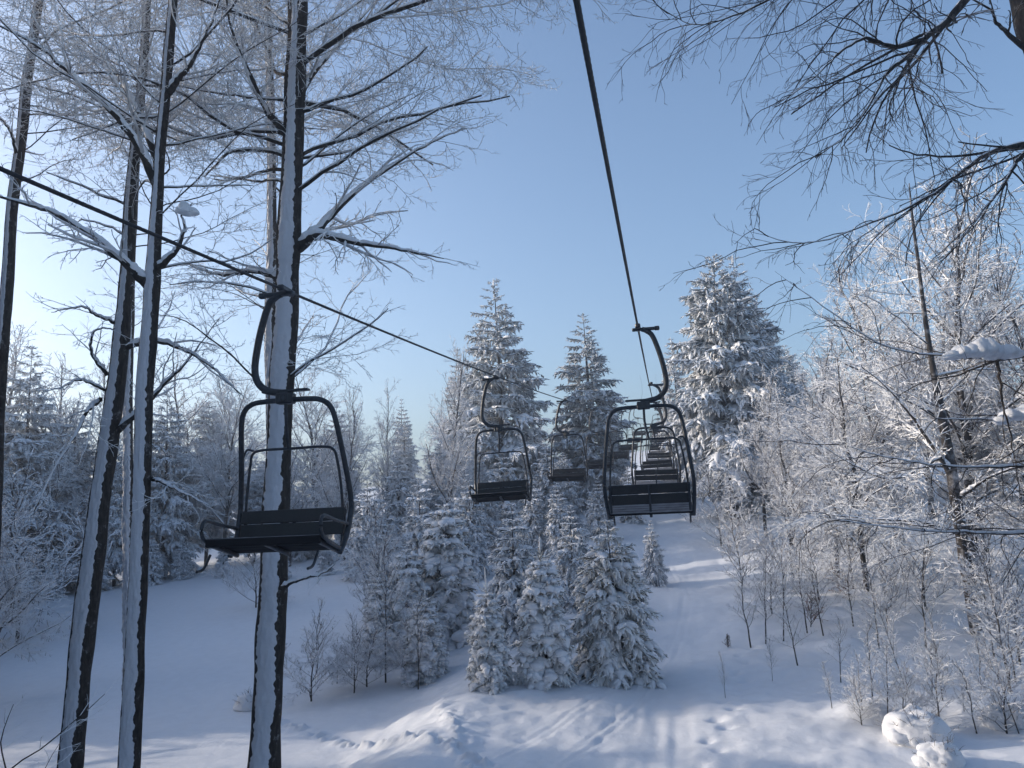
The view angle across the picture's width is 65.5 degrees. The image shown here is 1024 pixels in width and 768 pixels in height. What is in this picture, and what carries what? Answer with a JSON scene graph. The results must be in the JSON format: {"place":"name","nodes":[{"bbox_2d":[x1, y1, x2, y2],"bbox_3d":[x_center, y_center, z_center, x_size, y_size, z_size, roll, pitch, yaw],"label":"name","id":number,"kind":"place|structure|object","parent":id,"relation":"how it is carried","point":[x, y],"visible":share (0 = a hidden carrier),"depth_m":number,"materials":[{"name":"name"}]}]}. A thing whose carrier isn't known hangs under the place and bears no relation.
{"place":"outdoors","nodes":[
{"label":"outdoors","id":0,"kind":"place"},
{"bbox_2d":[0,166,641,410],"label":"lift cable","id":1,"kind":"object","parent":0,"point":[61,194],"visible":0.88,"depth_m":6.15,"materials":[{"name":"metal"}]},
{"bbox_2d":[195,284,353,573],"bbox_3d":[-2.140,0.336,7.224,1.166,2.611,0.826,-4,-10,10],"label":"lift chair","id":2,"kind":"object","parent":1,"relation":"hanging from","point":[285,536],"visible":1,"depth_m":7.37,"materials":[{"name":"paint"}]},
{"bbox_2d":[469,376,532,508],"bbox_3d":[-0.277,1.088,15.502,1.166,2.611,0.826,-5,-10,7],"label":"lift chair","id":3,"kind":"object","parent":1,"relation":"hanging from","point":[498,491],"visible":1,"depth_m":15.67,"materials":[{"name":"paint"}]},
{"bbox_2d":[547,398,587,485],"bbox_3d":[1.618,1.715,23.794,1.166,2.611,0.826,-4,-10,13],"label":"lift chair","id":4,"kind":"object","parent":1,"relation":"hanging from","point":[561,475],"visible":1,"depth_m":23.94,"materials":[{"name":"paint"}]},
{"bbox_2d":[0,419,1023,767],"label":"snowy ground","id":5,"kind":"structure","parent":0,"point":[200,633],"depth_m":19.72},
{"bbox_2d":[0,475,72,663],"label":"frosted tree","id":6,"kind":"object","parent":5,"relation":"on","point":[10,588],"visible":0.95,"depth_m":23.62,"materials":[{"name":"white plant"}]},
{"bbox_2d":[2,345,85,597],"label":"snowy spruce","id":7,"kind":"object","parent":5,"relation":"on","point":[22,442],"visible":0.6,"depth_m":43.55,"materials":[{"name":"white plant"}]},
{"bbox_2d":[0,446,120,641],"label":"frosted bush","id":8,"kind":"object","parent":5,"relation":"on","point":[25,546],"visible":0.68,"depth_m":31.76,"materials":[{"name":"white plant"}]},
{"bbox_2d":[13,387,114,578],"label":"frosted tree","id":9,"kind":"object","parent":5,"relation":"on","point":[74,500],"visible":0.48,"depth_m":43.70,"materials":[{"name":"white plant"}]},
{"bbox_2d":[4,321,133,477],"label":"frosted tree","id":10,"kind":"object","parent":5,"relation":"on","point":[16,351],"visible":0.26,"depth_m":49.07,"materials":[{"name":"white plant"}]},
{"bbox_2d":[36,400,118,591],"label":"snowy spruce","id":11,"kind":"object","parent":5,"relation":"on","point":[87,471],"visible":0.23,"depth_m":46.59,"materials":[{"name":"white plant"}]},
{"bbox_2d":[18,357,160,519],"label":"frosted tree","id":12,"kind":"object","parent":5,"relation":"on","point":[97,419],"visible":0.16,"depth_m":47.08,"materials":[{"name":"white plant"}]},
{"bbox_2d":[0,0,190,545],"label":"beech tree","id":13,"kind":"object","parent":5,"relation":"on","point":[8,265],"visible":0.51,"depth_m":12.11,"materials":[{"name":"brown plant"}]},
{"bbox_2d":[105,444,122,586],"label":"snowy spruce","id":14,"kind":"object","parent":5,"relation":"on","point":[114,556],"visible":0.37,"depth_m":43.83,"materials":[{"name":"white plant"}]},
{"bbox_2d":[0,0,278,767],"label":"beech tree","id":15,"kind":"object","parent":5,"relation":"on","point":[114,424],"visible":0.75,"depth_m":10.75,"materials":[{"name":"brown plant"}]},
{"bbox_2d":[107,388,208,583],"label":"snowy spruce","id":16,"kind":"object","parent":5,"relation":"on","point":[167,526],"visible":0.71,"depth_m":45.03,"materials":[{"name":"white plant"}]},
{"bbox_2d":[42,0,279,717],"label":"beech tree","id":17,"kind":"object","parent":5,"relation":"on","point":[127,441],"visible":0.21,"depth_m":16.60,"materials":[{"name":"brown plant"}]},
{"bbox_2d":[0,0,395,767],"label":"beech tree","id":18,"kind":"object","parent":5,"relation":"on","point":[148,280],"visible":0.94,"depth_m":9.95,"materials":[{"name":"brown plant"}]},
{"bbox_2d":[152,350,251,537],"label":"frosted tree","id":19,"kind":"object","parent":5,"relation":"on","point":[194,413],"visible":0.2,"depth_m":50.47,"materials":[{"name":"white plant"}]},
{"bbox_2d":[182,401,236,565],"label":"snowy spruce","id":20,"kind":"object","parent":5,"relation":"on","point":[216,528],"visible":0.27,"depth_m":49.20,"materials":[{"name":"white plant"}]},
{"bbox_2d":[164,371,265,563],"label":"frosted tree","id":21,"kind":"object","parent":5,"relation":"on","point":[222,466],"visible":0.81,"depth_m":45.86,"materials":[{"name":"white plant"}]},
{"bbox_2d":[190,364,302,556],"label":"frosted tree","id":22,"kind":"object","parent":5,"relation":"on","point":[232,402],"visible":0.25,"depth_m":51.81,"materials":[{"name":"white plant"}]},
{"bbox_2d":[202,524,298,607],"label":"frosted bush","id":23,"kind":"object","parent":5,"relation":"on","point":[256,574],"visible":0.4,"depth_m":32.72,"materials":[{"name":"white plant"}]},
{"bbox_2d":[176,0,389,767],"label":"beech tree","id":24,"kind":"object","parent":5,"relation":"on","point":[271,244],"visible":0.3,"depth_m":15.12,"materials":[{"name":"brown plant"}]},
{"bbox_2d":[288,439,330,566],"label":"frosted tree","id":25,"kind":"object","parent":5,"relation":"on","point":[298,487],"visible":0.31,"depth_m":44.02,"materials":[{"name":"white plant"}]},
{"bbox_2d":[0,0,632,767],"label":"beech tree","id":26,"kind":"object","parent":5,"relation":"on","point":[292,242],"visible":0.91,"depth_m":10.87,"materials":[{"name":"brown plant"}]},
{"bbox_2d":[252,363,386,507],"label":"frosted tree","id":27,"kind":"object","parent":5,"relation":"on","point":[325,410],"visible":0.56,"depth_m":48.53,"materials":[{"name":"white plant"}]},
{"bbox_2d":[282,609,367,705],"bbox_3d":[-5.386,7.227,21.239,2.135,2.381,2.935,-6,-10,18],"label":"frosted bush","id":28,"kind":"object","parent":5,"relation":"on","point":[312,662],"visible":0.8,"depth_m":21.02,"materials":[{"name":"white plant"}]},
{"bbox_2d":[304,380,382,560],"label":"frosted tree","id":29,"kind":"object","parent":5,"relation":"on","point":[329,500],"visible":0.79,"depth_m":42.55,"materials":[{"name":"white plant"}]},
{"bbox_2d":[314,621,383,692],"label":"frosted bush","id":30,"kind":"object","parent":5,"relation":"on","point":[354,664],"visible":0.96,"depth_m":21.19,"materials":[{"name":"white plant"}]},
{"bbox_2d":[332,478,393,583],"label":"snowy spruce","id":31,"kind":"object","parent":5,"relation":"on","point":[355,526],"visible":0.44,"depth_m":36.83,"materials":[{"name":"white plant"}]},
{"bbox_2d":[334,491,410,602],"bbox_3d":[-4.854,6.133,27.945,2.634,4.757,3.053,0,-10,-17],"label":"frosted bush","id":32,"kind":"object","parent":5,"relation":"on","point":[358,562],"visible":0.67,"depth_m":27.81,"materials":[{"name":"white plant"}]},
{"bbox_2d":[324,617,421,686],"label":"frosted bush","id":33,"kind":"object","parent":5,"relation":"on","point":[380,662],"visible":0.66,"depth_m":21.62,"materials":[{"name":"white plant"}]},
{"bbox_2d":[356,556,399,667],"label":"young spruce","id":34,"kind":"object","parent":5,"relation":"on","point":[370,615],"visible":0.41,"depth_m":23.63,"materials":[{"name":"white plant"}]},
{"bbox_2d":[366,378,413,518],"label":"frosted tree","id":35,"kind":"object","parent":5,"relation":"on","point":[386,467],"visible":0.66,"depth_m":45.86,"materials":[{"name":"white plant"}]},
{"bbox_2d":[363,519,420,682],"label":"bare sapling","id":36,"kind":"object","parent":5,"relation":"on","point":[385,584],"visible":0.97,"depth_m":22.39,"materials":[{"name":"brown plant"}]},
{"bbox_2d":[379,460,416,550],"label":"snowy spruce","id":37,"kind":"object","parent":5,"relation":"on","point":[401,492],"visible":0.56,"depth_m":43.08,"materials":[{"name":"white plant"}]},
{"bbox_2d":[374,598,434,685],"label":"frosted bush","id":38,"kind":"object","parent":5,"relation":"on","point":[399,641],"visible":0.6,"depth_m":21.50,"materials":[{"name":"white plant"}]},
{"bbox_2d":[390,414,422,515],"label":"snowy spruce","id":39,"kind":"object","parent":5,"relation":"on","point":[409,468],"visible":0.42,"depth_m":65.81,"materials":[{"name":"white plant"}]},
{"bbox_2d":[384,549,432,663],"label":"young spruce","id":40,"kind":"object","parent":5,"relation":"on","point":[415,578],"visible":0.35,"depth_m":23.96,"materials":[{"name":"white plant"}]},
{"bbox_2d":[399,477,436,575],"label":"snowy spruce","id":41,"kind":"object","parent":5,"relation":"on","point":[415,529],"visible":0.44,"depth_m":32.25,"materials":[{"name":"white plant"}]},
{"bbox_2d":[400,587,450,687],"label":"young spruce","id":42,"kind":"object","parent":5,"relation":"on","point":[433,665],"visible":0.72,"depth_m":21.53,"materials":[{"name":"white plant"}]},
{"bbox_2d":[420,443,463,519],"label":"snowy spruce","id":43,"kind":"object","parent":5,"relation":"on","point":[436,499],"visible":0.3,"depth_m":46.23,"materials":[{"name":"white plant"}]},
{"bbox_2d":[410,335,482,537],"bbox_3d":[-2.795,3.000,39.886,3.681,11.536,4.423,-6,-10,19],"label":"frosted tree","id":44,"kind":"object","parent":5,"relation":"on","point":[454,472],"visible":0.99,"depth_m":39.70,"materials":[{"name":"white plant"}]},
{"bbox_2d":[416,503,481,651],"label":"young spruce","id":45,"kind":"object","parent":5,"relation":"on","point":[450,575],"visible":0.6,"depth_m":24.70,"materials":[{"name":"white plant"}]},
{"bbox_2d":[450,474,495,583],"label":"snowy spruce","id":46,"kind":"object","parent":5,"relation":"on","point":[478,536],"visible":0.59,"depth_m":34.08,"materials":[{"name":"white plant"}]},
{"bbox_2d":[467,465,506,546],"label":"snowy spruce","id":47,"kind":"object","parent":5,"relation":"on","point":[489,509],"visible":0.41,"depth_m":39.22,"materials":[{"name":"white plant"}]},
{"bbox_2d":[464,567,518,694],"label":"young spruce","id":48,"kind":"object","parent":5,"relation":"on","point":[490,670],"visible":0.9,"depth_m":18.25,"materials":[{"name":"white plant"}]},
{"bbox_2d":[420,278,569,525],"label":"snowy spruce","id":49,"kind":"object","parent":5,"relation":"on","point":[500,405],"visible":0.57,"depth_m":51.25,"materials":[{"name":"white plant"}]},
{"bbox_2d":[487,453,524,549],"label":"snowy spruce","id":50,"kind":"object","parent":5,"relation":"on","point":[505,476],"visible":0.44,"depth_m":41.14,"materials":[{"name":"white plant"}]},
{"bbox_2d":[483,503,538,648],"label":"snowy spruce","id":51,"kind":"object","parent":5,"relation":"on","point":[505,579],"visible":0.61,"depth_m":23.20,"materials":[{"name":"white plant"}]},
{"bbox_2d":[510,482,548,561],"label":"snowy spruce","id":52,"kind":"object","parent":5,"relation":"on","point":[537,525],"visible":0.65,"depth_m":36.06,"materials":[{"name":"white plant"}]},
{"bbox_2d":[508,537,578,691],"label":"young spruce","id":53,"kind":"object","parent":5,"relation":"on","point":[545,649],"visible":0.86,"depth_m":18.50,"materials":[{"name":"white plant"}]},
{"bbox_2d":[524,444,578,529],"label":"snowy spruce","id":54,"kind":"object","parent":5,"relation":"on","point":[540,483],"visible":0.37,"depth_m":44.07,"materials":[{"name":"white plant"}]},
{"bbox_2d":[543,486,573,560],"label":"snowy spruce","id":55,"kind":"object","parent":5,"relation":"on","point":[553,533],"visible":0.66,"depth_m":35.17,"materials":[{"name":"white plant"}]},
{"bbox_2d":[546,452,585,528],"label":"snowy spruce","id":56,"kind":"object","parent":5,"relation":"on","point":[567,489],"visible":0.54,"depth_m":41.26,"materials":[{"name":"white plant"}]},
{"bbox_2d":[551,505,591,614],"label":"snowy spruce","id":57,"kind":"object","parent":5,"relation":"on","point":[567,565],"visible":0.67,"depth_m":26.11,"materials":[{"name":"white plant"}]},
{"bbox_2d":[538,313,640,508],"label":"snowy spruce","id":58,"kind":"object","parent":5,"relation":"on","point":[578,415],"visible":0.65,"depth_m":53.48,"materials":[{"name":"white plant"}]},
{"bbox_2d":[582,478,616,539],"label":"snowy spruce","id":59,"kind":"object","parent":5,"relation":"on","point":[593,516],"visible":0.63,"depth_m":39.15,"materials":[{"name":"white plant"}]},
{"bbox_2d":[569,520,667,690],"bbox_3d":[2.387,5.706,19.608,2.733,4.671,2.602,-4,-10,10],"label":"young spruce","id":60,"kind":"object","parent":5,"relation":"on","point":[617,647],"visible":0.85,"depth_m":19.11,"materials":[{"name":"white plant"}]},
{"bbox_2d":[640,520,670,586],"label":"snowy spruce","id":61,"kind":"object","parent":5,"relation":"on","point":[654,569],"visible":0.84,"depth_m":30.06,"materials":[{"name":"white plant"}]},
{"bbox_2d":[651,338,697,474],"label":"snowy spruce","id":62,"kind":"object","parent":5,"relation":"on","point":[672,373],"visible":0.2,"depth_m":60.23,"materials":[{"name":"white plant"}]},
{"bbox_2d":[678,452,765,545],"bbox_3d":[9.008,5.158,35.833,4.574,4.330,3.327,-5,-10,17],"label":"frosted bush","id":63,"kind":"object","parent":5,"relation":"on","point":[727,488],"visible":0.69,"depth_m":35.93,"materials":[{"name":"white plant"}]},
{"bbox_2d":[659,254,803,519],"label":"snowy spruce","id":64,"kind":"object","parent":5,"relation":"on","point":[703,352],"visible":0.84,"depth_m":43.41,"materials":[{"name":"white plant"}]},
{"bbox_2d":[702,495,783,586],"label":"frosted bush","id":65,"kind":"object","parent":5,"relation":"on","point":[736,544],"visible":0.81,"depth_m":28.08,"materials":[{"name":"white plant"}]},
{"bbox_2d":[682,255,822,519],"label":"snowy spruce","id":66,"kind":"object","parent":5,"relation":"on","point":[769,329],"visible":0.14,"depth_m":44.48,"materials":[{"name":"white plant"}]},
{"bbox_2d":[724,364,794,536],"bbox_3d":[12.109,2.981,37.589,3.382,8.479,4.064,-11,-13,41],"label":"frosted tree","id":67,"kind":"object","parent":5,"relation":"on","point":[760,462],"visible":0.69,"depth_m":37.53,"materials":[{"name":"white plant"}]},
{"bbox_2d":[724,538,821,614],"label":"frosted bush","id":68,"kind":"object","parent":5,"relation":"on","point":[769,574],"visible":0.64,"depth_m":23.75,"materials":[{"name":"white plant"}]},
{"bbox_2d":[719,459,844,588],"bbox_3d":[9.422,4.850,27.719,3.732,4.483,5.131,-9,-11,34],"label":"frosted bush","id":69,"kind":"object","parent":5,"relation":"on","point":[789,534],"visible":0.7,"depth_m":27.38,"materials":[{"name":"white plant"}]},
{"bbox_2d":[761,525,813,640],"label":"bare sapling","id":70,"kind":"object","parent":5,"relation":"on","point":[787,572],"visible":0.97,"depth_m":21.49,"materials":[{"name":"white plant"}]},
{"bbox_2d":[756,389,819,549],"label":"frosted tree","id":71,"kind":"object","parent":5,"relation":"on","point":[773,469],"visible":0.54,"depth_m":32.62,"materials":[{"name":"white plant"}]},
{"bbox_2d":[605,0,1023,308],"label":"overhanging tree","id":72,"kind":"object","parent":5,"relation":"on","point":[1016,12],"visible":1,"depth_m":8.95,"materials":[{"name":"brown plant"}]},
{"bbox_2d":[752,318,884,530],"bbox_3d":[13.662,1.975,36.146,5.813,9.888,6.491,0,-10,-17],"label":"frosted tree","id":73,"kind":"object","parent":5,"relation":"on","point":[809,399],"visible":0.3,"depth_m":36.10,"materials":[{"name":"white plant"}]},
{"bbox_2d":[775,513,867,600],"bbox_3d":[9.477,5.362,24.628,2.615,2.717,2.256,3,-11,-30],"label":"frosted bush","id":74,"kind":"object","parent":5,"relation":"on","point":[821,560],"visible":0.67,"depth_m":24.50,"materials":[{"name":"white plant"}]},
{"bbox_2d":[776,378,880,571],"bbox_3d":[11.367,3.380,28.827,3.720,6.902,4.153,-5,-10,13],"label":"frosted tree","id":75,"kind":"object","parent":5,"relation":"on","point":[812,484],"visible":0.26,"depth_m":28.62,"materials":[{"name":"white plant"}]},
{"bbox_2d":[765,246,932,547],"bbox_3d":[13.416,0.519,31.076,5.742,11.996,6.899,-1,-10,-10],"label":"frosted tree","id":76,"kind":"object","parent":5,"relation":"on","point":[863,409],"visible":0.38,"depth_m":30.92,"materials":[{"name":"white plant"}]},
{"bbox_2d":[801,468,900,588],"bbox_3d":[10.940,4.694,26.006,2.835,3.939,3.286,-4,-10,8],"label":"frosted bush","id":77,"kind":"object","parent":5,"relation":"on","point":[839,534],"visible":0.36,"depth_m":25.72,"materials":[{"name":"white plant"}]},
{"bbox_2d":[832,672,890,724],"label":"frosted bush","id":78,"kind":"object","parent":5,"relation":"on","point":[878,704],"visible":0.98,"depth_m":14.79,"materials":[{"name":"white plant"}]},
{"bbox_2d":[799,337,931,591],"bbox_3d":[11.074,2.588,25.519,4.397,8.114,3.432,2,-11,-26],"label":"frosted tree","id":79,"kind":"object","parent":5,"relation":"on","point":[844,430],"visible":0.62,"depth_m":25.48,"materials":[{"name":"white plant"}]},
{"bbox_2d":[720,272,1023,618],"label":"laden tree","id":80,"kind":"object","parent":5,"relation":"on","point":[1015,464],"visible":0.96,"depth_m":9.57,"materials":[{"name":"white plant"}]},
{"bbox_2d":[942,337,1023,360],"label":"snow pillow","id":81,"kind":"object","parent":80,"relation":"on","point":[989,348],"visible":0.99,"depth_m":9.35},
{"bbox_2d":[838,562,914,648],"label":"bare sapling","id":82,"kind":"object","parent":5,"relation":"on","point":[874,604],"visible":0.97,"depth_m":20.17,"materials":[{"name":"white plant"}]},
{"bbox_2d":[827,535,930,623],"bbox_3d":[10.234,5.426,22.266,2.369,2.467,3.258,-9,-12,34],"label":"frosted bush","id":83,"kind":"object","parent":5,"relation":"on","point":[904,590],"visible":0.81,"depth_m":22.05,"materials":[{"name":"white plant"}]},
{"bbox_2d":[748,183,1023,635],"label":"birch tree","id":84,"kind":"object","parent":5,"relation":"on","point":[946,449],"visible":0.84,"depth_m":20.86,"materials":[{"name":"white plant"}]},
{"bbox_2d":[846,380,937,551],"bbox_3d":[14.140,3.025,30.087,3.189,6.911,4.085,-11,-13,42],"label":"frosted tree","id":85,"kind":"object","parent":5,"relation":"on","point":[891,468],"visible":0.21,"depth_m":29.63,"materials":[{"name":"white plant"}]},
{"bbox_2d":[862,657,952,721],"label":"frosted bush","id":86,"kind":"object","parent":5,"relation":"on","point":[903,694],"visible":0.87,"depth_m":14.85,"materials":[{"name":"white plant"}]},
{"bbox_2d":[874,699,954,747],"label":"snow buried bush","id":87,"kind":"object","parent":5,"relation":"on","point":[910,725],"visible":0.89,"depth_m":13.72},
{"bbox_2d":[818,126,1023,586],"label":"frosted tree","id":88,"kind":"object","parent":5,"relation":"on","point":[925,370],"visible":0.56,"depth_m":24.68,"materials":[{"name":"white plant"}]},
{"bbox_2d":[887,629,967,715],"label":"frosted bush","id":89,"kind":"object","parent":5,"relation":"on","point":[944,681],"visible":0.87,"depth_m":15.38,"materials":[{"name":"white plant"}]},
{"bbox_2d":[855,495,1010,609],"bbox_3d":[11.971,4.899,23.177,3.789,3.311,2.756,-4,-10,11],"label":"frosted bush","id":90,"kind":"object","parent":5,"relation":"on","point":[907,559],"visible":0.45,"depth_m":22.89,"materials":[{"name":"white plant"}]},
{"bbox_2d":[911,734,965,767],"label":"snow buried bush","id":91,"kind":"object","parent":5,"relation":"on","point":[936,754],"visible":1,"depth_m":12.73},
{"bbox_2d":[899,330,1023,582],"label":"frosted tree","id":92,"kind":"object","parent":5,"relation":"on","point":[941,493],"visible":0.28,"depth_m":24.62,"materials":[{"name":"white plant"}]},
{"bbox_2d":[900,244,1023,504],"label":"frosted tree","id":93,"kind":"object","parent":5,"relation":"on","point":[984,407],"visible":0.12,"depth_m":29.76,"materials":[{"name":"white plant"}]},
{"bbox_2d":[916,490,1023,648],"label":"frosted bush","id":94,"kind":"object","parent":5,"relation":"on","point":[967,570],"visible":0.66,"depth_m":19.39,"materials":[{"name":"white plant"}]},
{"bbox_2d":[926,250,1023,522],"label":"frosted tree","id":95,"kind":"object","parent":5,"relation":"on","point":[1020,339],"visible":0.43,"depth_m":24.09,"materials":[{"name":"white plant"}]},
{"bbox_2d":[939,634,1023,733],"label":"frosted bush","id":96,"kind":"object","parent":5,"relation":"on","point":[995,694],"visible":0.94,"depth_m":14.37,"materials":[{"name":"white plant"}]},
{"bbox_2d":[941,543,1023,692],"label":"bare sapling","id":97,"kind":"object","parent":5,"relation":"on","point":[991,595],"visible":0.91,"depth_m":16.68,"materials":[{"name":"white plant"}]},
{"bbox_2d":[954,554,1023,664],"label":"frosted bush","id":98,"kind":"object","parent":5,"relation":"on","point":[1019,615],"visible":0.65,"depth_m":18.07,"materials":[{"name":"white plant"}]},
{"bbox_2d":[968,366,1023,551],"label":"frosted tree","id":99,"kind":"object","parent":5,"relation":"on","point":[1011,519],"visible":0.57,"depth_m":22.92,"materials":[{"name":"white plant"}]},
{"bbox_2d":[972,696,1023,731],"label":"snow buried bush","id":100,"kind":"object","parent":5,"relation":"on","point":[1019,723],"visible":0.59,"depth_m":14.47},
{"bbox_2d":[0,0,1023,497],"label":"sky","id":101,"kind":"structure","parent":0,"point":[536,214],"materials":[{"name":"blue"}]},
{"bbox_2d":[573,0,656,409],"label":"lift cable","id":102,"kind":"object","parent":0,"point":[582,31],"visible":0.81,"depth_m":4.32,"materials":[{"name":"metal"}]},
{"bbox_2d":[602,323,695,525],"bbox_3d":[1.759,0.537,10.528,1.166,2.611,0.826,-4,-10,10],"label":"lift chair","id":103,"kind":"object","parent":102,"relation":"hanging from","point":[645,501],"visible":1,"depth_m":10.13,"materials":[{"name":"paint"}]},
{"bbox_2d":[631,382,680,484],"bbox_3d":[3.407,1.285,19.160,1.166,2.611,0.826,-3,-9,8],"label":"lift chair","id":104,"kind":"object","parent":102,"relation":"hanging from","point":[662,476],"visible":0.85,"depth_m":18.74,"materials":[{"name":"paint"}]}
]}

